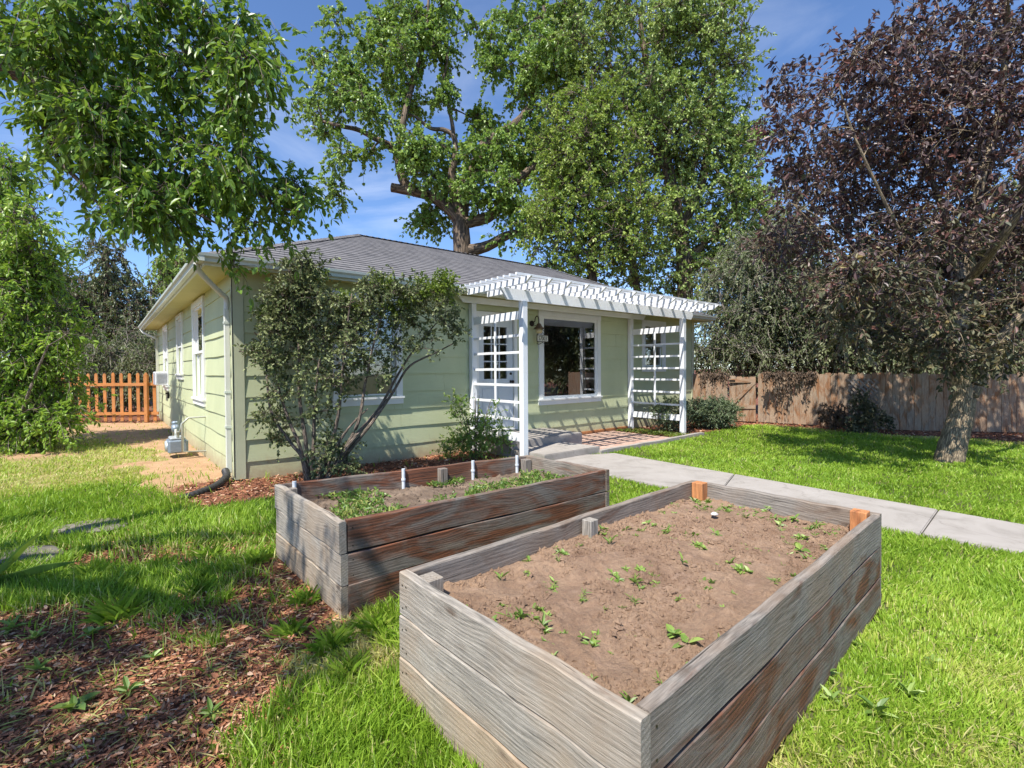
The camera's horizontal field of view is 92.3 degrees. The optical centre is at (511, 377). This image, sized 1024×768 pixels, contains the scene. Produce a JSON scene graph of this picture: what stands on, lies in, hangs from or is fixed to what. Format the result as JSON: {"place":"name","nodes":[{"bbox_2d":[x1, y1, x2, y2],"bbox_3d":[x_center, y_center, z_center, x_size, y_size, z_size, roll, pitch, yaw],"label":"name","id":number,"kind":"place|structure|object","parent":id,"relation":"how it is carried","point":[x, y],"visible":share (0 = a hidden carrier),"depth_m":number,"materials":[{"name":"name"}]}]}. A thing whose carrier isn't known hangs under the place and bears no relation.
{"place":"outdoors","nodes":[
{"label":"outdoors","id":0,"kind":"place"},
{"bbox_2d":[0,368,1023,767],"bbox_3d":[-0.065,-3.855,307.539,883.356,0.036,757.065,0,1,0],"label":"ground","id":1,"kind":"structure","parent":0,"point":[184,462],"depth_m":3.06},
{"bbox_2d":[0,545,63,564],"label":"stepping stone","id":2,"kind":"object","parent":1,"relation":"on","point":[44,547],"visible":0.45,"depth_m":3.98,"materials":[{"name":"stone"}]},
{"bbox_2d":[0,530,76,584],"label":"strap leaf plant","id":3,"kind":"object","parent":1,"relation":"on","point":[11,559],"visible":1,"depth_m":3.53,"materials":[{"name":"plant"}]},
{"bbox_2d":[0,141,117,456],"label":"leafy bush","id":4,"kind":"object","parent":1,"relation":"on","point":[38,413],"visible":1,"depth_m":9.43,"materials":[{"name":"green plant"}]},
{"bbox_2d":[19,373,158,421],"bbox_3d":[-13.165,0.594,14.543,5.139,1.488,0.152,0,1,-3],"label":"picket fence","id":5,"kind":"object","parent":1,"relation":"on","point":[146,384],"visible":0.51,"depth_m":14.67,"materials":[{"name":"brown wood"}]},
{"bbox_2d":[63,556,114,580],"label":"grass tuft","id":6,"kind":"object","parent":1,"relation":"on","point":[78,570],"visible":0.4,"depth_m":3.56,"materials":[{"name":"plant"}]},
{"bbox_2d":[52,518,128,535],"bbox_3d":[-4.000,1.433,4.724,0.677,0.077,0.488,0,1,0],"label":"stepping stone","id":7,"kind":"object","parent":1,"relation":"on","point":[72,526],"visible":0.45,"depth_m":4.62,"materials":[{"name":"stone"}]},
{"bbox_2d":[35,316,156,418],"bbox_3d":[-14.323,0.104,17.106,6.320,4.567,3.704,0,1,0],"label":"twiggy bush","id":8,"kind":"object","parent":1,"relation":"on","point":[142,359],"visible":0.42,"depth_m":16.64,"materials":[{"name":"green plant"}]},
{"bbox_2d":[33,234,169,400],"bbox_3d":[-18.413,-2.261,22.108,8.133,8.443,5.528,0,1,0],"label":"tree","id":9,"kind":"object","parent":1,"relation":"on","point":[111,311],"visible":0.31,"depth_m":21.51,"materials":[{"name":"green plant"}]},
{"bbox_2d":[74,582,153,628],"bbox_3d":[-2.448,1.382,3.031,0.404,0.188,0.400,0,1,17],"label":"grass tuft","id":10,"kind":"object","parent":1,"relation":"on","point":[102,613],"visible":0.98,"depth_m":2.97,"materials":[{"name":"plant"}]},
{"bbox_2d":[137,550,179,570],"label":"grass tuft","id":11,"kind":"object","parent":1,"relation":"on","point":[162,558],"visible":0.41,"depth_m":3.73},
{"bbox_2d":[135,243,199,299],"bbox_3d":[-27.573,-4.969,39.690,5.595,12.146,5.434,0,1,0],"label":"distant tree","id":12,"kind":"object","parent":1,"relation":"on","point":[181,258],"visible":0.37,"depth_m":38.91,"materials":[{"name":"green plant"}]},
{"bbox_2d":[0,0,342,313],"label":"overhanging ash tree","id":13,"kind":"object","parent":1,"relation":"on","point":[75,116],"visible":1,"depth_m":3.55,"materials":[{"name":"green plant"}]},
{"bbox_2d":[164,416,205,453],"bbox_3d":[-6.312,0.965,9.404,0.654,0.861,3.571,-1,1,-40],"label":"gas meter","id":14,"kind":"object","parent":1,"relation":"on","point":[175,442],"visible":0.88,"depth_m":8.57,"materials":[{"name":"grey metal"}]},
{"bbox_2d":[171,569,219,596],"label":"grass tuft","id":15,"kind":"object","parent":1,"relation":"on","point":[205,584],"visible":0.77,"depth_m":3.33,"materials":[{"name":"plant"}]},
{"bbox_2d":[180,468,230,498],"bbox_3d":[-3.851,1.351,6.257,0.239,0.230,1.034,0,1,0],"label":"drain hose","id":16,"kind":"object","parent":1,"relation":"on","point":[222,480],"visible":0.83,"depth_m":6.21,"materials":[{"name":"black plastic"}]},
{"bbox_2d":[186,538,228,560],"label":"grass tuft","id":17,"kind":"object","parent":1,"relation":"on","point":[209,550],"visible":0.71,"depth_m":3.96,"materials":[{"name":"plant"}]},
{"bbox_2d":[237,546,276,565],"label":"grass tuft","id":18,"kind":"object","parent":1,"relation":"on","point":[259,559],"visible":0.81,"depth_m":3.81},
{"bbox_2d":[262,612,314,639],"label":"grass tuft","id":19,"kind":"object","parent":1,"relation":"on","point":[283,629],"visible":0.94,"depth_m":2.78,"materials":[{"name":"plant"}]},
{"bbox_2d":[285,583,320,607],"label":"grass tuft","id":20,"kind":"object","parent":1,"relation":"on","point":[304,597],"visible":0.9,"depth_m":3.17,"materials":[{"name":"plant"}]},
{"bbox_2d":[300,615,359,659],"bbox_3d":[-0.984,1.397,2.632,0.313,0.147,0.316,-1,1,-6],"label":"grass tuft","id":21,"kind":"object","parent":1,"relation":"on","point":[337,636],"visible":0.94,"depth_m":2.65,"materials":[{"name":"plant"}]},
{"bbox_2d":[321,646,375,687],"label":"grass tuft","id":22,"kind":"object","parent":1,"relation":"on","point":[354,662],"visible":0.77,"depth_m":2.41,"materials":[{"name":"plant"}]},
{"bbox_2d":[232,246,472,480],"bbox_3d":[-2.103,-0.132,6.671,3.183,3.232,1.389,-1,1,-10],"label":"tall shrub","id":23,"kind":"object","parent":1,"relation":"on","point":[342,331],"visible":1,"depth_m":6.50,"materials":[{"name":"green plant"}]},
{"bbox_2d":[349,600,398,636],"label":"grass tuft","id":24,"kind":"object","parent":1,"relation":"on","point":[363,627],"visible":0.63,"depth_m":2.81,"materials":[{"name":"plant"}]},
{"bbox_2d":[138,234,716,480],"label":"house","id":25,"kind":"structure","parent":1,"relation":"on","point":[198,317],"depth_m":9.02,"materials":[{"name":"paint"}]},
{"bbox_2d":[153,372,167,384],"bbox_3d":[-9.840,0.013,13.809,0.359,0.370,0.668,-1,1,-40],"label":"air conditioner","id":26,"kind":"object","parent":25,"relation":"attached to","point":[159,378],"visible":0.97,"depth_m":13.53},
{"bbox_2d":[162,324,169,390],"bbox_3d":[-9.755,-0.564,13.878,0.130,1.820,1.340,-1,1,-40],"label":"window","id":27,"kind":"structure","parent":25,"relation":"in","point":[165,330],"depth_m":13.97,"materials":[{"name":"white paint"}]},
{"bbox_2d":[175,312,183,379],"bbox_3d":[-7.648,-0.715,11.337,0.130,1.500,1.140,-1,1,-40],"label":"window","id":28,"kind":"structure","parent":25,"relation":"in","point":[178,318],"depth_m":11.53,"materials":[{"name":"white paint"}]},
{"bbox_2d":[191,295,205,406],"bbox_3d":[-5.794,-0.469,9.108,0.130,1.940,1.440,-1,1,-40],"label":"window","id":29,"kind":"structure","parent":25,"relation":"in","point":[197,307],"depth_m":9.28,"materials":[{"name":"white paint"}]},
{"bbox_2d":[332,290,404,406],"bbox_3d":[-2.305,-0.457,7.899,1.200,1.790,0.130,-1,1,-40],"label":"window","id":30,"kind":"structure","parent":25,"relation":"in","point":[399,398],"depth_m":7.97,"materials":[{"name":"white paint"}]},
{"bbox_2d":[479,320,513,427],"bbox_3d":[-0.302,-0.077,9.558,0.870,2.155,0.132,-1,1,-40],"label":"door","id":31,"kind":"structure","parent":25,"relation":"in","point":[485,392],"depth_m":9.63,"materials":[{"name":"paint"}]},
{"bbox_2d":[530,316,543,333],"bbox_3d":[0.512,-1.082,10.001,0.230,0.368,0.335,-1,1,-40],"label":"wall lantern","id":32,"kind":"object","parent":25,"relation":"attached to","point":[538,327],"depth_m":9.92,"materials":[{"name":"brown metal"}]},
{"bbox_2d":[534,325,547,344],"bbox_3d":[0.580,-0.885,10.182,0.328,0.406,0.169,-1,1,-40],"label":"house number sign","id":33,"kind":"object","parent":25,"relation":"attached to","point":[542,338],"visible":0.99,"depth_m":10.12,"materials":[{"name":"grey metal"}]},
{"bbox_2d":[544,384,557,395],"bbox_3d":[0.248,0.553,11.168,1.470,0.800,0.870,-1,1,-40],"label":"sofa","id":34,"kind":"object","parent":25,"relation":"on","point":[550,389],"visible":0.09,"depth_m":11.14,"materials":[{"name":"fabric"}]},
{"bbox_2d":[538,310,602,405],"bbox_3d":[1.316,-0.434,10.882,2.000,1.990,0.093,-1,1,-40],"label":"window","id":35,"kind":"structure","parent":25,"relation":"in","point":[542,314],"depth_m":10.91,"materials":[{"name":"white paint"}]},
{"bbox_2d":[458,272,720,455],"bbox_3d":[1.758,-0.147,9.871,6.000,2.925,2.137,-1,1,-40],"label":"pergola","id":36,"kind":"object","parent":25,"relation":"attached to","point":[523,289],"visible":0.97,"depth_m":9.06,"materials":[{"name":"white paint"}]},
{"bbox_2d":[641,320,665,371],"bbox_3d":[3.713,-0.826,12.893,1.070,1.330,0.130,-1,1,-40],"label":"window","id":37,"kind":"structure","parent":25,"relation":"in","point":[648,323],"depth_m":12.94,"materials":[{"name":"white paint"}]},
{"bbox_2d":[275,455,609,618],"bbox_3d":[-0.512,1.129,4.208,2.504,0.607,1.342,-1,1,-38],"label":"raised bed","id":38,"kind":"object","parent":1,"relation":"on","point":[316,544],"visible":0.79,"depth_m":3.53,"materials":[{"name":"beige wood"}]},
{"bbox_2d":[312,471,555,519],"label":"soil","id":39,"kind":"structure","parent":38,"relation":"in","point":[429,493],"depth_m":4.21,"materials":[{"name":"soil"}]},
{"bbox_2d":[315,469,572,519],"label":"weeds","id":40,"kind":"object","parent":39,"relation":"on","point":[344,505],"visible":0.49,"depth_m":4.11,"materials":[{"name":"green plant"}]},
{"bbox_2d":[290,0,595,264],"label":"cottonwood tree","id":41,"kind":"object","parent":1,"relation":"on","point":[414,156],"visible":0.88,"depth_m":26.23,"materials":[{"name":"green plant"}]},
{"bbox_2d":[0,419,1023,767],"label":"lawn grass","id":42,"kind":"structure","parent":1,"relation":"on","point":[984,611],"depth_m":3.21,"materials":[{"name":"plant"}]},
{"bbox_2d":[0,415,1023,767],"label":"bark chips","id":43,"kind":"object","parent":1,"relation":"on","point":[152,745],"visible":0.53,"depth_m":2.40,"materials":[{"name":"wood"}]},
{"bbox_2d":[0,614,26,634],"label":"broadleaf weed","id":44,"kind":"object","parent":43,"relation":"on","point":[11,624],"visible":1,"depth_m":2.86,"materials":[{"name":"green plant"}]},
{"bbox_2d":[22,626,46,639],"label":"broadleaf weed","id":45,"kind":"object","parent":43,"relation":"on","point":[34,634],"visible":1,"depth_m":2.76,"materials":[{"name":"green plant"}]},
{"bbox_2d":[25,656,52,677],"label":"broadleaf weed","id":46,"kind":"object","parent":43,"relation":"on","point":[37,666],"visible":0.97,"depth_m":2.46,"materials":[{"name":"green plant"}]},
{"bbox_2d":[49,692,100,712],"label":"broadleaf weed","id":47,"kind":"object","parent":43,"relation":"on","point":[79,703],"visible":1,"depth_m":2.18,"materials":[{"name":"green plant"}]},
{"bbox_2d":[76,626,106,638],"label":"broadleaf weed","id":48,"kind":"object","parent":43,"relation":"on","point":[88,630],"visible":1,"depth_m":2.79,"materials":[{"name":"green plant"}]},
{"bbox_2d":[112,676,144,695],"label":"broadleaf weed","id":49,"kind":"object","parent":43,"relation":"on","point":[124,688],"visible":1,"depth_m":2.29,"materials":[{"name":"green plant"}]},
{"bbox_2d":[139,648,162,660],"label":"broadleaf weed","id":50,"kind":"object","parent":43,"relation":"on","point":[155,653],"visible":1,"depth_m":2.57,"materials":[{"name":"green plant"}]},
{"bbox_2d":[197,696,224,722],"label":"broadleaf weed","id":51,"kind":"object","parent":43,"relation":"on","point":[207,711],"visible":1,"depth_m":2.14,"materials":[{"name":"green plant"}]},
{"bbox_2d":[429,387,516,460],"bbox_3d":[-0.635,0.863,8.301,1.388,1.431,1.052,-1,1,-25],"label":"rose bush","id":52,"kind":"object","parent":43,"relation":"on","point":[470,438],"visible":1,"depth_m":8.26,"materials":[{"name":"green plant"}]},
{"bbox_2d":[0,474,1023,767],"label":"dry stalks","id":53,"kind":"object","parent":1,"relation":"on","point":[72,658],"visible":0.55,"depth_m":2.28,"materials":[{"name":"brown plant"}]},
{"bbox_2d":[478,428,599,459],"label":"entry steps","id":54,"kind":"structure","parent":1,"relation":"on","point":[551,444],"depth_m":8.66,"materials":[{"name":"concrete"}]},
{"bbox_2d":[502,45,682,291],"bbox_3d":[3.524,-6.747,22.558,8.021,15.856,6.334,0,1,0],"label":"elm tree","id":55,"kind":"object","parent":1,"relation":"on","point":[590,138],"visible":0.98,"depth_m":21.75,"materials":[{"name":"green plant"}]},
{"bbox_2d":[582,431,668,448],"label":"patio","id":56,"kind":"structure","parent":1,"relation":"on","point":[606,439],"depth_m":10.43,"materials":[{"name":"brick"}]},
{"bbox_2d":[399,480,881,767],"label":"raised bed","id":57,"kind":"object","parent":1,"relation":"on","point":[490,693],"visible":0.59,"depth_m":1.84,"materials":[{"name":"beige wood"}]},
{"bbox_2d":[444,497,849,705],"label":"soil","id":58,"kind":"structure","parent":57,"relation":"in","point":[753,591],"depth_m":2.30,"materials":[{"name":"soil"}]},
{"bbox_2d":[494,571,509,578],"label":"weed seedling","id":59,"kind":"object","parent":58,"relation":"on","point":[498,574],"visible":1,"depth_m":2.42,"materials":[{"name":"green plant"}]},
{"bbox_2d":[495,609,519,620],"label":"weed seedling","id":60,"kind":"object","parent":58,"relation":"on","point":[516,617],"visible":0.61,"depth_m":2.02,"materials":[{"name":"green plant"}]},
{"bbox_2d":[512,607,540,620],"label":"weed seedling","id":61,"kind":"object","parent":58,"relation":"on","point":[521,614],"visible":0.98,"depth_m":2.03,"materials":[{"name":"green plant"}]},
{"bbox_2d":[532,603,545,610],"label":"weed seedling","id":62,"kind":"object","parent":58,"relation":"on","point":[538,608],"visible":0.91,"depth_m":2.11,"materials":[{"name":"green plant"}]},
{"bbox_2d":[538,612,552,633],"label":"weed seedling","id":63,"kind":"object","parent":58,"relation":"on","point":[543,622],"visible":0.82,"depth_m":1.97,"materials":[{"name":"green plant"}]},
{"bbox_2d":[579,589,591,601],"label":"weed seedling","id":64,"kind":"object","parent":58,"relation":"on","point":[582,599],"visible":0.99,"depth_m":2.21,"materials":[{"name":"green plant"}]},
{"bbox_2d":[577,629,599,644],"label":"weed seedling","id":65,"kind":"object","parent":58,"relation":"on","point":[587,642],"visible":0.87,"depth_m":1.86,"materials":[{"name":"green plant"}]},
{"bbox_2d":[590,631,598,646],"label":"weed seedling","id":66,"kind":"object","parent":58,"relation":"on","point":[593,643],"visible":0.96,"depth_m":1.83,"materials":[{"name":"green plant"}]},
{"bbox_2d":[603,535,615,543],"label":"weed seedling","id":67,"kind":"object","parent":58,"relation":"on","point":[609,539],"visible":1,"depth_m":2.82,"materials":[{"name":"green plant"}]},
{"bbox_2d":[606,568,623,582],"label":"weed seedling","id":68,"kind":"object","parent":58,"relation":"on","point":[616,575],"visible":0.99,"depth_m":2.40,"materials":[{"name":"green plant"}]},
{"bbox_2d":[619,690,636,702],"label":"weed seedling","id":69,"kind":"object","parent":58,"relation":"on","point":[628,699],"visible":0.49,"depth_m":1.51,"materials":[{"name":"green plant"}]},
{"bbox_2d":[625,593,641,604],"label":"weed seedling","id":70,"kind":"object","parent":58,"relation":"on","point":[634,599],"visible":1,"depth_m":2.16,"materials":[{"name":"green plant"}]},
{"bbox_2d":[634,564,644,571],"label":"weed seedling","id":71,"kind":"object","parent":58,"relation":"on","point":[640,568],"visible":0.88,"depth_m":2.49,"materials":[{"name":"green plant"}]},
{"bbox_2d":[628,573,652,585],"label":"weed seedling","id":72,"kind":"object","parent":58,"relation":"on","point":[632,579],"visible":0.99,"depth_m":2.36,"materials":[{"name":"green plant"}]},
{"bbox_2d":[642,520,656,527],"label":"weed seedling","id":73,"kind":"object","parent":58,"relation":"on","point":[653,524],"visible":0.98,"depth_m":3.19,"materials":[{"name":"green plant"}]},
{"bbox_2d":[661,525,671,533],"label":"weed seedling","id":74,"kind":"object","parent":58,"relation":"on","point":[667,530],"visible":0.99,"depth_m":3.06,"materials":[{"name":"green plant"}]},
{"bbox_2d":[666,624,702,647],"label":"weed seedling","id":75,"kind":"object","parent":58,"relation":"on","point":[670,628],"visible":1,"depth_m":1.89,"materials":[{"name":"green plant"}]},
{"bbox_2d":[689,496,699,502],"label":"weed seedling","id":76,"kind":"object","parent":58,"relation":"on","point":[694,499],"visible":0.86,"depth_m":3.77,"materials":[{"name":"green plant"}]},
{"bbox_2d":[691,540,706,549],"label":"weed seedling","id":77,"kind":"object","parent":58,"relation":"on","point":[697,544],"visible":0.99,"depth_m":2.79,"materials":[{"name":"green plant"}]},
{"bbox_2d":[730,563,752,573],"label":"weed seedling","id":78,"kind":"object","parent":58,"relation":"on","point":[739,566],"visible":1,"depth_m":2.44,"materials":[{"name":"green plant"}]},
{"bbox_2d":[767,577,780,583],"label":"weed seedling","id":79,"kind":"object","parent":58,"relation":"on","point":[774,579],"visible":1,"depth_m":2.33,"materials":[{"name":"green plant"}]},
{"bbox_2d":[778,514,798,522],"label":"weed seedling","id":80,"kind":"object","parent":58,"relation":"on","point":[791,517],"visible":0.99,"depth_m":3.33,"materials":[{"name":"green plant"}]},
{"bbox_2d":[787,542,809,553],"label":"weed seedling","id":81,"kind":"object","parent":58,"relation":"on","point":[798,545],"visible":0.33,"depth_m":2.74,"materials":[{"name":"green plant"}]},
{"bbox_2d":[792,533,809,539],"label":"weed seedling","id":82,"kind":"object","parent":58,"relation":"on","point":[803,536],"visible":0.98,"depth_m":2.96,"materials":[{"name":"green plant"}]},
{"bbox_2d":[800,553,814,560],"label":"weed seedling","id":83,"kind":"object","parent":58,"relation":"on","point":[803,556],"visible":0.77,"depth_m":2.63,"materials":[{"name":"green plant"}]},
{"bbox_2d":[599,432,703,453],"bbox_3d":[2.887,1.289,9.793,3.550,0.105,0.098,-1,1,-40],"label":"patio edging","id":84,"kind":"object","parent":1,"relation":"on","point":[638,445],"visible":0.69,"depth_m":9.56,"materials":[{"name":"concrete"}]},
{"bbox_2d":[616,427,689,436],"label":"ground cover","id":85,"kind":"object","parent":1,"relation":"on","point":[657,432],"visible":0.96,"depth_m":11.23,"materials":[{"name":"green plant"}]},
{"bbox_2d":[533,0,793,314],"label":"willow tree","id":86,"kind":"object","parent":1,"relation":"on","point":[719,133],"visible":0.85,"depth_m":24.12,"materials":[{"name":"green plant"}]},
{"bbox_2d":[643,393,700,431],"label":"garden shrub","id":87,"kind":"object","parent":1,"relation":"on","point":[673,424],"visible":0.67,"depth_m":11.50,"materials":[{"name":"green plant"}]},
{"bbox_2d":[677,393,745,429],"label":"sage bush","id":88,"kind":"object","parent":1,"relation":"on","point":[723,411],"visible":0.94,"depth_m":11.98,"materials":[{"name":"green plant"}]},
{"bbox_2d":[686,202,840,412],"bbox_3d":[8.298,-2.152,15.969,6.448,6.984,3.967,0,1,0],"label":"overgrown bush","id":89,"kind":"object","parent":1,"relation":"on","point":[758,343],"visible":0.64,"depth_m":15.40,"materials":[{"name":"green plant"}]},
{"bbox_2d":[820,684,842,705],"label":"broadleaf weed","id":90,"kind":"object","parent":1,"relation":"on","point":[830,693],"visible":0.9,"depth_m":2.19,"materials":[{"name":"green plant"}]},
{"bbox_2d":[813,402,850,431],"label":"brown vine","id":91,"kind":"object","parent":1,"relation":"on","point":[834,419],"visible":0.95,"depth_m":11.65,"materials":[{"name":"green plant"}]},
{"bbox_2d":[830,668,837,681],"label":"broadleaf weed","id":92,"kind":"object","parent":1,"relation":"on","point":[832,671],"visible":0.28,"depth_m":2.35,"materials":[{"name":"green plant"}]},
{"bbox_2d":[693,372,1023,431],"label":"board fence","id":93,"kind":"object","parent":1,"relation":"on","point":[920,407],"visible":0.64,"depth_m":11.49,"materials":[{"name":"brown wood"}]},
{"bbox_2d":[698,371,730,397],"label":"hanging vine","id":94,"kind":"object","parent":93,"relation":"hanging from","point":[713,376],"visible":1,"depth_m":12.85,"materials":[{"name":"brown plant"}]},
{"bbox_2d":[729,376,755,421],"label":"wooden gate","id":95,"kind":"structure","parent":93,"relation":"attached to","point":[742,389],"depth_m":13.55,"materials":[{"name":"brown wood"}]},
{"bbox_2d":[761,369,817,412],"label":"hanging vine","id":96,"kind":"object","parent":93,"relation":"hanging from","point":[777,378],"visible":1,"depth_m":12.74,"materials":[{"name":"brown plant"}]},
{"bbox_2d":[847,378,878,418],"bbox_3d":[8.346,0.518,11.687,0.020,1.017,0.637,-1,1,-40],"label":"lattice panel","id":97,"kind":"object","parent":93,"relation":"attached to","point":[863,389],"visible":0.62,"depth_m":11.68,"materials":[{"name":"grey wood"}]},
{"bbox_2d":[838,388,897,433],"bbox_3d":[8.101,0.827,11.207,1.218,1.195,0.760,0,1,0],"label":"bush","id":98,"kind":"object","parent":1,"relation":"on","point":[869,417],"visible":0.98,"depth_m":11.11,"materials":[{"name":"green plant"}]},
{"bbox_2d":[856,693,898,718],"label":"broadleaf weed","id":99,"kind":"object","parent":1,"relation":"on","point":[879,705],"visible":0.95,"depth_m":2.10,"materials":[{"name":"green plant"}]},
{"bbox_2d":[735,0,1023,462],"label":"purple leaf tree","id":100,"kind":"object","parent":1,"relation":"on","point":[954,244],"visible":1,"depth_m":7.01,"materials":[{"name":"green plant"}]},
{"bbox_2d":[778,251,995,413],"bbox_3d":[11.150,-1.241,15.010,6.785,5.251,4.832,0,1,0],"label":"leafy hedge","id":101,"kind":"object","parent":1,"relation":"on","point":[866,367],"visible":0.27,"depth_m":14.45,"materials":[{"name":"green plant"}]},
{"bbox_2d":[898,681,924,701],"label":"broadleaf weed","id":102,"kind":"object","parent":1,"relation":"on","point":[910,690],"visible":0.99,"depth_m":2.23,"materials":[{"name":"green plant"}]},
{"bbox_2d":[924,654,943,664],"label":"broadleaf weed","id":103,"kind":"object","parent":1,"relation":"on","point":[932,658],"visible":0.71,"depth_m":2.47,"materials":[{"name":"green plant"}]},
{"bbox_2d":[903,143,1023,374],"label":"dark background tree","id":104,"kind":"object","parent":1,"relation":"on","point":[1020,364],"visible":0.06,"depth_m":16.64,"materials":[{"name":"green plant"}]},
{"bbox_2d":[0,0,1023,368],"label":"sky","id":105,"kind":"structure","parent":0,"point":[800,27],"materials":[{"name":"blue"}]},
{"bbox_2d":[556,453,1023,552],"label":"path","id":106,"kind":"structure","parent":0,"point":[961,528],"depth_m":5.42,"materials":[{"name":"concrete"}]}
]}

